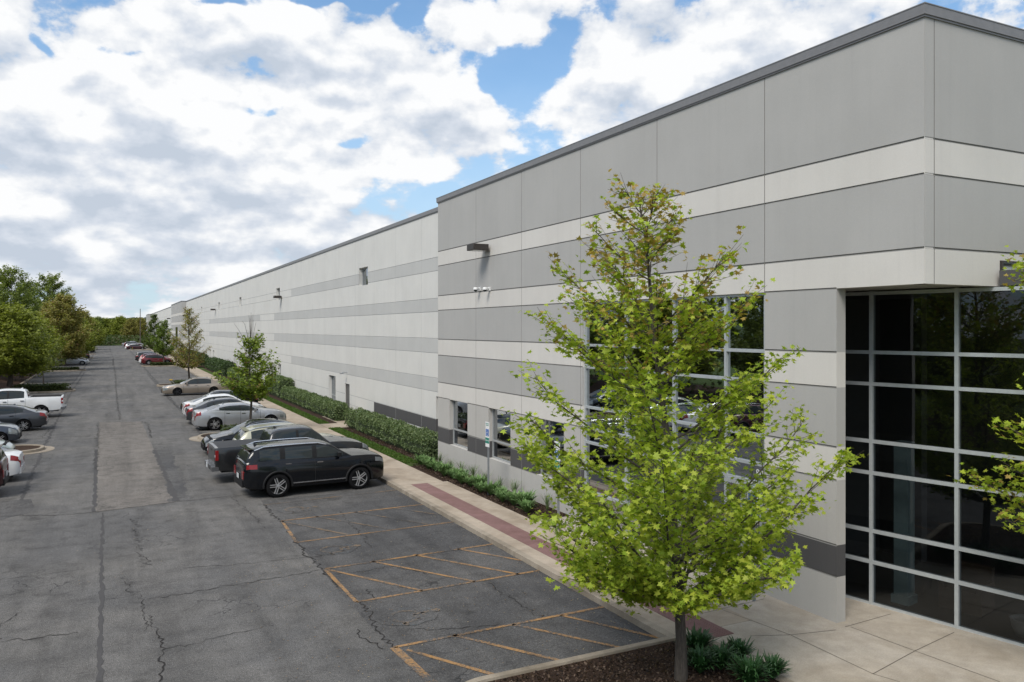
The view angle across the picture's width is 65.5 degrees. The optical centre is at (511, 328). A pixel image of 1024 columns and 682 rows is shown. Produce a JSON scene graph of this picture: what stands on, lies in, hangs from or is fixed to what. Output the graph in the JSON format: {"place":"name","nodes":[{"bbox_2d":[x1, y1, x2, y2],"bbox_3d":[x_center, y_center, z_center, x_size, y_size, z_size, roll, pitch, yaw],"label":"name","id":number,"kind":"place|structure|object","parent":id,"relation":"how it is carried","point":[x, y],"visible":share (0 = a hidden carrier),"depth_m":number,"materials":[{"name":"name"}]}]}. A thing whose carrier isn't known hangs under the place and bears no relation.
{"place":"outdoors","nodes":[
{"label":"outdoors","id":0,"kind":"place"},
{"bbox_2d":[0,373,36,388],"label":"bank","id":1,"kind":"structure","parent":0,"point":[4,380],"depth_m":84.49,"materials":[{"name":"green plant"}]},
{"bbox_2d":[0,269,24,310],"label":"broadleaf tree","id":2,"kind":"object","parent":1,"relation":"on","point":[4,297],"visible":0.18,"depth_m":94.36,"materials":[{"name":"green plant"}]},
{"bbox_2d":[0,265,48,312],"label":"broadleaf tree","id":3,"kind":"object","parent":1,"relation":"on","point":[16,295],"visible":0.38,"depth_m":119.61,"materials":[{"name":"green plant"}]},
{"bbox_2d":[11,280,44,308],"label":"broadleaf tree","id":4,"kind":"object","parent":1,"relation":"on","point":[34,285],"visible":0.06,"depth_m":149.58,"materials":[{"name":"green plant"}]},
{"bbox_2d":[0,300,59,386],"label":"broadleaf tree","id":5,"kind":"object","parent":1,"relation":"on","point":[20,335],"visible":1,"depth_m":69.25,"materials":[{"name":"green plant"}]},
{"bbox_2d":[2,309,61,377],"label":"broadleaf tree","id":6,"kind":"object","parent":1,"relation":"on","point":[42,323],"depth_m":84.67,"materials":[{"name":"green plant"}]},
{"bbox_2d":[22,309,70,358],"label":"broadleaf tree","id":7,"kind":"object","parent":1,"relation":"on","point":[35,314],"visible":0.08,"depth_m":92.45,"materials":[{"name":"green plant"}]},
{"bbox_2d":[24,271,78,310],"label":"broadleaf tree","id":8,"kind":"object","parent":1,"relation":"on","point":[49,288],"visible":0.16,"depth_m":134.14,"materials":[{"name":"green plant"}]},
{"bbox_2d":[39,292,92,365],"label":"broadleaf tree","id":9,"kind":"object","parent":1,"relation":"on","point":[62,313],"visible":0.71,"depth_m":107.32,"materials":[{"name":"green plant"}]},
{"bbox_2d":[79,325,95,353],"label":"broadleaf tree","id":10,"kind":"object","parent":1,"relation":"on","point":[89,346],"visible":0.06,"depth_m":128.26,"materials":[{"name":"green plant"}]},
{"bbox_2d":[77,318,102,350],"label":"broadleaf tree","id":11,"kind":"object","parent":1,"relation":"on","point":[93,334],"visible":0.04,"depth_m":151.58,"materials":[{"name":"green plant"}]},
{"bbox_2d":[79,310,100,338],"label":"broadleaf tree","id":12,"kind":"object","parent":1,"relation":"on","point":[89,320],"visible":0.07,"depth_m":190.00,"materials":[{"name":"green plant"}]},
{"bbox_2d":[90,316,106,345],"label":"broadleaf tree","id":13,"kind":"object","parent":1,"relation":"on","point":[101,338],"visible":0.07,"depth_m":215.41,"materials":[{"name":"green plant"}]},
{"bbox_2d":[142,314,165,351],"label":"maple tree","id":14,"kind":"object","parent":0,"point":[152,327],"visible":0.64,"depth_m":157.69,"materials":[{"name":"green plant"}]},
{"bbox_2d":[179,348,208,365],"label":"hedge","id":15,"kind":"object","parent":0,"point":[203,363],"visible":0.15,"depth_m":120.16,"materials":[{"name":"green plant"}]},
{"bbox_2d":[0,346,418,681],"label":"asphalt lot","id":16,"kind":"structure","parent":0,"point":[41,597],"depth_m":18.38,"materials":[{"name":"asphalt"}]},
{"bbox_2d":[0,444,8,486],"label":"suv","id":17,"kind":"object","parent":16,"relation":"on","point":[4,471],"visible":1,"depth_m":27.22,"materials":[{"name":"red paint"}]},
{"bbox_2d":[0,440,15,449],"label":"sedan","id":18,"kind":"object","parent":16,"relation":"on","point":[7,444],"visible":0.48,"depth_m":34.28,"materials":[{"name":"white paint"}]},
{"bbox_2d":[0,422,21,440],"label":"hatchback","id":19,"kind":"object","parent":16,"relation":"on","point":[10,432],"visible":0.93,"depth_m":39.26,"materials":[{"name":"blue paint"}]},
{"bbox_2d":[1,448,24,477],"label":"sedan","id":20,"kind":"object","parent":16,"relation":"on","point":[16,462],"visible":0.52,"depth_m":29.56,"materials":[{"name":"white paint"}]},
{"bbox_2d":[0,499,35,519],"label":"drain patch","id":21,"kind":"object","parent":16,"relation":"on","point":[11,508],"visible":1,"depth_m":25.35,"materials":[{"name":"concrete"}]},
{"bbox_2d":[0,404,48,430],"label":"sedan","id":22,"kind":"object","parent":16,"relation":"on","point":[24,418],"visible":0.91,"depth_m":44.14,"materials":[{"name":"grey paint"}]},
{"bbox_2d":[0,388,66,412],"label":"pickup truck","id":23,"kind":"object","parent":16,"relation":"on","point":[24,397],"visible":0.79,"depth_m":50.45,"materials":[{"name":"white paint"}]},
{"bbox_2d":[15,444,54,454],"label":"island kerb","id":24,"kind":"structure","parent":16,"relation":"on","point":[41,448],"depth_m":37.13,"materials":[{"name":"concrete"}]},
{"bbox_2d":[15,445,39,449],"bbox_3d":[-24.437,5.600,36.405,4.980,0.001,2.080,0,0,-27],"label":"island bed","id":25,"kind":"object","parent":24,"relation":"in","point":[28,447],"visible":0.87,"depth_m":37.48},
{"bbox_2d":[31,324,69,382],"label":"maple tree","id":26,"kind":"object","parent":16,"relation":"on","point":[55,346],"visible":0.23,"depth_m":80.23,"materials":[{"name":"green plant"}]},
{"bbox_2d":[30,388,75,392],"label":"island kerb","id":27,"kind":"structure","parent":16,"relation":"on","point":[54,391],"depth_m":70.77,"materials":[{"name":"concrete"}]},
{"label":"island bed","id":28,"kind":"structure","parent":27,"relation":"in","visible":0},
{"bbox_2d":[10,383,70,391],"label":"ground cover","id":29,"kind":"object","parent":28,"relation":"on","point":[32,387],"visible":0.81,"depth_m":71.05,"materials":[{"name":"green plant"}]},
{"bbox_2d":[55,358,89,365],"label":"sedan","id":30,"kind":"object","parent":16,"relation":"on","point":[80,361],"visible":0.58,"depth_m":123.38,"materials":[{"name":"silver paint"}]},
{"bbox_2d":[95,421,176,511],"bbox_3d":[-17.955,5.696,37.109,2.590,0.001,26.711,0,0,-27],"label":"asphalt patch","id":31,"kind":"object","parent":16,"relation":"on","point":[126,475],"visible":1,"depth_m":31.95,"materials":[{"name":"asphalt"}]},
{"bbox_2d":[141,354,172,364],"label":"suv","id":32,"kind":"object","parent":16,"relation":"on","point":[147,359],"visible":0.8,"depth_m":124.87,"materials":[{"name":"red paint"}]},
{"bbox_2d":[141,364,176,366],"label":"island kerb","id":33,"kind":"structure","parent":16,"relation":"on","point":[158,366],"depth_m":119.69,"materials":[{"name":"concrete"}]},
{"label":"island bed","id":34,"kind":"structure","parent":33,"relation":"in","visible":0},
{"bbox_2d":[150,362,174,365],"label":"ground cover","id":35,"kind":"object","parent":34,"relation":"on","point":[160,363],"visible":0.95,"depth_m":120.03,"materials":[{"name":"green plant"}]},
{"bbox_2d":[150,319,178,361],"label":"maple tree","id":36,"kind":"object","parent":34,"relation":"on","point":[162,334],"visible":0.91,"depth_m":120.56,"materials":[{"name":"green plant"}]},
{"bbox_2d":[157,449,190,501],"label":"crumbled asphalt","id":37,"kind":"structure","parent":16,"relation":"on","point":[167,458],"depth_m":30.85,"materials":[{"name":"asphalt"}]},
{"bbox_2d":[167,306,211,378],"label":"maple tree","id":38,"kind":"object","parent":16,"relation":"on","point":[183,362],"visible":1,"depth_m":80.73,"materials":[{"name":"green plant"}]},
{"bbox_2d":[161,377,229,395],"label":"sedan","id":39,"kind":"object","parent":16,"relation":"on","point":[199,385],"visible":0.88,"depth_m":68.12,"materials":[{"name":"beige paint"}]},
{"bbox_2d":[189,432,216,441],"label":"island kerb","id":40,"kind":"structure","parent":16,"relation":"on","point":[198,438],"depth_m":41.18,"materials":[{"name":"concrete"}]},
{"label":"island bed","id":41,"kind":"structure","parent":40,"relation":"in","visible":0},
{"bbox_2d":[211,319,280,419],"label":"maple tree","id":42,"kind":"object","parent":41,"relation":"on","point":[252,392],"visible":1,"depth_m":42.41,"materials":[{"name":"green plant"}]},
{"bbox_2d":[180,390,257,409],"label":"sedan","id":43,"kind":"object","parent":16,"relation":"on","point":[221,392],"visible":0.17,"depth_m":54.36,"materials":[{"name":"black paint"}]},
{"bbox_2d":[182,393,263,413],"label":"sedan","id":44,"kind":"object","parent":16,"relation":"on","point":[198,400],"visible":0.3,"depth_m":50.94,"materials":[{"name":"white paint"}]},
{"bbox_2d":[184,397,266,421],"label":"sedan","id":45,"kind":"object","parent":16,"relation":"on","point":[201,405],"visible":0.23,"depth_m":47.70,"materials":[{"name":"grey paint"}]},
{"bbox_2d":[37,367,440,534],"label":"faded stall lines","id":46,"kind":"object","parent":16,"relation":"on","point":[330,497],"visible":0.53,"depth_m":23.97,"materials":[{"name":"yellow paint"}]},
{"bbox_2d":[192,402,285,430],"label":"sedan","id":47,"kind":"object","parent":16,"relation":"on","point":[214,417],"visible":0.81,"depth_m":44.93,"materials":[{"name":"silver paint"}]},
{"bbox_2d":[201,418,310,450],"bbox_3d":[-11.864,4.951,37.242,4.947,1.497,2.093,0,0,-27],"label":"sedan","id":48,"kind":"object","parent":16,"relation":"on","point":[227,435],"visible":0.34,"depth_m":36.46,"materials":[{"name":"black paint"}]},
{"bbox_2d":[0,354,543,681],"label":"pavement cracks","id":49,"kind":"object","parent":16,"relation":"on","point":[158,659],"visible":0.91,"depth_m":17.77,"materials":[{"name":"asphalt"}]},
{"bbox_2d":[232,422,335,439],"bbox_3d":[-9.549,4.878,34.253,4.667,1.644,2.109,0,0,-27],"label":"suv","id":50,"kind":"object","parent":16,"relation":"on","point":[254,431],"visible":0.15,"depth_m":33.25,"materials":[{"name":"beige paint"}]},
{"bbox_2d":[205,424,368,472],"bbox_3d":[-8.714,4.734,31.145,6.070,1.931,2.249,0,0,-28],"label":"pickup truck","id":51,"kind":"object","parent":16,"relation":"on","point":[222,455],"visible":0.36,"depth_m":30.36,"materials":[{"name":"grey paint"}]},
{"bbox_2d":[234,437,383,496],"bbox_3d":[-7.162,4.815,28.351,5.007,1.769,2.236,0,0,-30],"label":"suv","id":52,"kind":"object","parent":16,"relation":"on","point":[276,467],"visible":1,"depth_m":27.38,"materials":[{"name":"black paint"}]},
{"bbox_2d":[20,349,655,681],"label":"sealed seams","id":53,"kind":"object","parent":16,"relation":"on","point":[101,670],"visible":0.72,"depth_m":25.19,"materials":[{"name":"asphalt"}]},
{"bbox_2d":[75,490,641,681],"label":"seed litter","id":54,"kind":"object","parent":16,"relation":"on","point":[411,599],"visible":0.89,"depth_m":16.40,"materials":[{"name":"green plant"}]},
{"bbox_2d":[147,348,674,637],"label":"kerb edge","id":55,"kind":"object","parent":16,"relation":"on","point":[648,626],"visible":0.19,"depth_m":18.96,"materials":[{"name":"concrete"}]},
{"bbox_2d":[261,488,656,681],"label":"stall surface","id":56,"kind":"object","parent":16,"relation":"on","point":[481,602],"visible":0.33,"depth_m":17.32,"materials":[{"name":"asphalt"}]},
{"bbox_2d":[277,506,437,625],"bbox_3d":[-4.439,5.689,20.383,1.350,0.001,11.476,0,0,-27],"label":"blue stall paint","id":57,"kind":"object","parent":56,"relation":"on","point":[404,616],"visible":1,"depth_m":16.07,"materials":[{"name":"paint"}]},
{"bbox_2d":[284,506,439,624],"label":"stall symbols","id":58,"kind":"object","parent":57,"relation":"on","point":[423,613],"visible":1,"depth_m":16.05,"materials":[{"name":"paint"}]},
{"bbox_2d":[281,504,657,681],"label":"stall lines","id":59,"kind":"object","parent":56,"relation":"on","point":[412,663],"visible":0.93,"depth_m":15.73,"materials":[{"name":"yellow paint"}]},
{"bbox_2d":[466,631,793,681],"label":"corner island kerb","id":60,"kind":"structure","parent":56,"relation":"on","point":[556,663],"depth_m":13.34,"materials":[{"name":"concrete"}]},
{"bbox_2d":[488,640,776,681],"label":"corner island bed","id":61,"kind":"object","parent":60,"relation":"in","point":[650,676],"visible":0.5,"depth_m":13.00,"materials":[{"name":"soil"}]},
{"bbox_2d":[499,168,864,681],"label":"maple tree","id":62,"kind":"object","parent":61,"relation":"on","point":[630,573],"visible":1,"depth_m":12.11,"materials":[{"name":"green plant"}]},
{"bbox_2d":[686,622,720,649],"bbox_3d":[3.191,5.357,13.653,0.822,0.486,0.802,0,0,-27],"label":"daylily","id":63,"kind":"object","parent":61,"relation":"on","point":[697,637],"visible":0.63,"depth_m":13.59,"materials":[{"name":"plant"}]},
{"bbox_2d":[687,643,721,673],"bbox_3d":[3.042,5.383,12.927,0.733,0.433,0.716,0,0,9],"label":"daylily","id":64,"kind":"object","parent":61,"relation":"on","point":[698,661],"visible":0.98,"depth_m":12.88,"materials":[{"name":"plant"}]},
{"bbox_2d":[703,639,741,669],"bbox_3d":[3.412,5.385,13.061,0.729,0.431,0.712,0,0,27],"label":"daylily","id":65,"kind":"object","parent":61,"relation":"on","point":[723,658],"visible":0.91,"depth_m":13.01,"materials":[{"name":"plant"}]},
{"bbox_2d":[719,635,756,658],"bbox_3d":[3.806,5.395,13.359,0.677,0.410,0.693,0,0,-9],"label":"daylily","id":66,"kind":"object","parent":61,"relation":"on","point":[742,647],"visible":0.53,"depth_m":13.35,"materials":[{"name":"plant"}]},
{"bbox_2d":[725,649,775,681],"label":"daylily","id":67,"kind":"object","parent":61,"relation":"on","point":[749,670],"visible":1,"depth_m":12.38,"materials":[{"name":"plant"}]},
{"bbox_2d":[751,650,792,679],"bbox_3d":[4.168,5.397,12.718,0.686,0.406,0.670,0,0,-45],"label":"daylily","id":68,"kind":"object","parent":61,"relation":"on","point":[776,663],"visible":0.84,"depth_m":12.67,"materials":[{"name":"plant"}]},
{"bbox_2d":[204,368,336,422],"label":"mulch bed","id":69,"kind":"object","parent":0,"point":[301,408],"visible":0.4,"depth_m":57.19,"materials":[{"name":"soil"}]},
{"bbox_2d":[204,357,234,375],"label":"hedge","id":70,"kind":"object","parent":69,"relation":"on","point":[214,364],"visible":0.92,"depth_m":98.31,"materials":[{"name":"green plant"}]},
{"bbox_2d":[265,374,293,398],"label":"hedge","id":71,"kind":"object","parent":69,"relation":"on","point":[284,381],"visible":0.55,"depth_m":64.13,"materials":[{"name":"green plant"}]},
{"bbox_2d":[280,385,348,420],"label":"hedge","id":72,"kind":"object","parent":69,"relation":"on","point":[328,407],"visible":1,"depth_m":52.54,"materials":[{"name":"green plant"}]},
{"bbox_2d":[147,346,442,484],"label":"sidewalk","id":73,"kind":"structure","parent":0,"point":[398,472],"depth_m":33.39,"materials":[{"name":"concrete"}]},
{"bbox_2d":[339,433,419,465],"bbox_3d":[-6.933,5.590,38.594,0.650,0.001,13.600,0,0,-27],"label":"grass strip","id":74,"kind":"object","parent":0,"point":[410,464],"depth_m":32.98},
{"bbox_2d":[263,395,418,463],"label":"grass","id":75,"kind":"structure","parent":74,"relation":"on","point":[394,454],"depth_m":41.17,"materials":[{"name":"green plant"}]},
{"bbox_2d":[345,427,436,461],"bbox_3d":[-5.992,5.600,39.373,1.730,0.001,13.050,0,0,-27],"label":"mulch bed","id":76,"kind":"object","parent":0,"point":[384,444],"visible":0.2,"depth_m":38.45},
{"bbox_2d":[343,407,437,459],"bbox_3d":[-6.149,5.022,39.821,1.380,1.156,13.511,0,0,-27],"label":"hedge","id":77,"kind":"object","parent":76,"relation":"on","point":[403,435],"visible":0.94,"depth_m":37.93,"materials":[{"name":"green plant"}]},
{"bbox_2d":[343,428,778,681],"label":"mulch chips","id":78,"kind":"object","parent":76,"relation":"on","point":[380,442],"visible":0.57,"depth_m":13.21,"materials":[{"name":"brown wood"}]},
{"bbox_2d":[415,465,569,519],"bbox_3d":[-1.244,5.600,28.358,1.330,0.001,10.900,0,0,-27],"label":"mulch bed","id":79,"kind":"object","parent":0,"point":[495,496],"visible":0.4,"depth_m":25.78,"materials":[{"name":"soil"}]},
{"bbox_2d":[432,463,453,475],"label":"perennial plant","id":80,"kind":"object","parent":79,"relation":"on","point":[441,470],"visible":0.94,"depth_m":30.03,"materials":[{"name":"plant"}]},
{"bbox_2d":[453,471,468,483],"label":"perennial plant","id":81,"kind":"object","parent":79,"relation":"on","point":[459,477],"visible":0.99,"depth_m":28.57,"materials":[{"name":"plant"}]},
{"bbox_2d":[469,473,489,484],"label":"perennial plant","id":82,"kind":"object","parent":79,"relation":"on","point":[477,479],"visible":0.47,"depth_m":27.76,"materials":[{"name":"plant"}]},
{"bbox_2d":[485,421,488,494],"bbox_3d":[-0.804,4.370,26.782,0.070,2.460,0.300,0,0,-27],"label":"parking sign","id":83,"kind":"object","parent":79,"relation":"on","point":[487,434],"visible":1,"depth_m":26.78,"materials":[{"name":"metal"}]},
{"bbox_2d":[479,480,501,494],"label":"perennial plant","id":84,"kind":"object","parent":79,"relation":"on","point":[489,487],"visible":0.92,"depth_m":26.60,"materials":[{"name":"plant"}]},
{"bbox_2d":[491,488,509,501],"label":"perennial plant","id":85,"kind":"object","parent":79,"relation":"on","point":[499,495],"visible":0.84,"depth_m":25.61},
{"bbox_2d":[501,489,525,505],"bbox_3d":[0.061,5.341,25.231,0.857,0.518,0.796,0,0,30],"label":"perennial plant","id":86,"kind":"object","parent":79,"relation":"on","point":[508,498],"visible":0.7,"depth_m":25.16,"materials":[{"name":"plant"}]},
{"bbox_2d":[509,488,537,503],"bbox_3d":[0.374,5.296,24.733,1.036,0.608,1.001,0,0,32],"label":"perennial plant","id":87,"kind":"object","parent":79,"relation":"on","point":[523,495],"visible":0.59,"depth_m":24.75,"materials":[{"name":"plant"}]},
{"bbox_2d":[516,499,537,512],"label":"perennial plant","id":88,"kind":"object","parent":79,"relation":"on","point":[525,505],"visible":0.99,"depth_m":24.07,"materials":[{"name":"plant"}]},
{"bbox_2d":[0,0,1023,317],"label":"sky","id":89,"kind":"structure","parent":0,"point":[155,155],"materials":[{"name":"white"}]},
{"bbox_2d":[401,485,690,633],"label":"sidewalk","id":90,"kind":"structure","parent":0,"point":[665,623],"depth_m":20.09,"materials":[{"name":"concrete"}]},
{"bbox_2d":[428,481,750,626],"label":"sidewalk","id":91,"kind":"structure","parent":0,"point":[721,618],"depth_m":23.01,"materials":[{"name":"concrete"}]},
{"bbox_2d":[539,516,1023,681],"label":"plaza","id":92,"kind":"structure","parent":0,"point":[995,659],"depth_m":13.97,"materials":[{"name":"concrete"}]},
{"bbox_2d":[554,441,559,526],"bbox_3d":[1.279,4.370,22.129,0.070,2.460,0.300,0,0,-27],"label":"parking sign","id":93,"kind":"object","parent":92,"relation":"on","point":[558,501],"visible":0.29,"depth_m":22.12,"materials":[{"name":"metal"}]},
{"bbox_2d":[411,483,733,637],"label":"tactile paving","id":94,"kind":"structure","parent":92,"relation":"on","point":[509,529],"depth_m":21.54,"materials":[{"name":"red brick"}]},
{"bbox_2d":[747,481,757,600],"bbox_3d":[4.944,4.370,16.303,0.070,2.460,0.300,0,0,-27],"label":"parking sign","id":95,"kind":"object","parent":92,"relation":"on","point":[754,597],"visible":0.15,"depth_m":16.29,"materials":[{"name":"metal"}]},
{"bbox_2d":[947,245,1023,533],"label":"maple tree","id":96,"kind":"object","parent":92,"relation":"on","point":[1004,514],"visible":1,"depth_m":12.84,"materials":[{"name":"green plant"}]},
{"label":"lawn","id":97,"kind":"structure","parent":0,"visible":0},
{"bbox_2d":[101,315,127,339],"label":"broadleaf tree","id":98,"kind":"object","parent":97,"relation":"on","point":[117,324],"visible":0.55,"depth_m":316.00,"materials":[{"name":"green plant"}]},
{"bbox_2d":[99,334,152,345],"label":"thicket","id":99,"kind":"object","parent":97,"relation":"on","point":[110,340],"visible":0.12,"depth_m":275.93,"materials":[{"name":"green plant"}]},
{"bbox_2d":[118,318,139,340],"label":"broadleaf tree","id":100,"kind":"object","parent":97,"relation":"on","point":[130,328],"visible":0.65,"depth_m":290.85,"materials":[{"name":"green plant"}]},
{"bbox_2d":[135,317,147,338],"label":"broadleaf tree","id":101,"kind":"object","parent":97,"relation":"on","point":[143,326],"visible":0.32,"depth_m":299.10,"materials":[{"name":"green plant"}]},
{"bbox_2d":[144,2,1023,646],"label":"warehouse","id":102,"kind":"structure","parent":97,"relation":"on","point":[864,184],"depth_m":16.19,"materials":[{"name":"paint"}]},
{"bbox_2d":[332,376,335,400],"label":"door","id":103,"kind":"structure","parent":102,"relation":"in","point":[333,377],"depth_m":53.63,"materials":[{"name":"grey metal"}]},
{"bbox_2d":[346,384,349,409],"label":"door","id":104,"kind":"structure","parent":102,"relation":"in","point":[347,385],"depth_m":49.98,"materials":[{"name":"metal"}]},
{"bbox_2d":[362,267,367,285],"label":"window","id":105,"kind":"structure","parent":102,"relation":"in","point":[365,270],"depth_m":47.08,"materials":[{"name":"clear glass"}]},
{"bbox_2d":[453,400,467,448],"bbox_3d":[-1.969,3.795,31.638,0.062,1.824,1.828,0,0,-27],"label":"window","id":106,"kind":"structure","parent":102,"relation":"in","point":[460,409],"depth_m":31.81,"materials":[{"name":"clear glass"}]},
{"bbox_2d":[467,243,488,251],"bbox_3d":[-1.206,-2.938,28.945,0.693,0.231,0.605,0,0,-27],"label":"wall light","id":107,"kind":"object","parent":102,"relation":"attached to","point":[477,247],"visible":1,"depth_m":28.70,"materials":[{"name":"metal"}]},
{"bbox_2d":[492,408,509,462],"bbox_3d":[-0.294,3.795,28.303,0.062,1.824,1.787,0,0,-27],"label":"window","id":108,"kind":"structure","parent":102,"relation":"in","point":[500,444],"depth_m":28.54,"materials":[{"name":"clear glass"}]},
{"bbox_2d":[541,419,563,477],"bbox_3d":[1.344,3.795,25.041,0.062,1.824,1.744,0,0,-27],"label":"window","id":109,"kind":"structure","parent":102,"relation":"in","point":[558,432],"depth_m":25.17,"materials":[{"name":"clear glass"}]},
{"bbox_2d":[584,293,764,591],"bbox_3d":[3.790,2.430,20.050,0.130,6.370,7.242,0,0,-27],"label":"entrance window","id":110,"kind":"structure","parent":102,"relation":"in","point":[747,346],"depth_m":18.68,"materials":[{"name":"glass"}]},
{"bbox_2d":[725,477,762,587],"bbox_3d":[5.017,4.450,17.338,0.101,2.220,1.124,0,0,-27],"label":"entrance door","id":111,"kind":"structure","parent":102,"relation":"in","point":[726,479],"depth_m":17.48,"materials":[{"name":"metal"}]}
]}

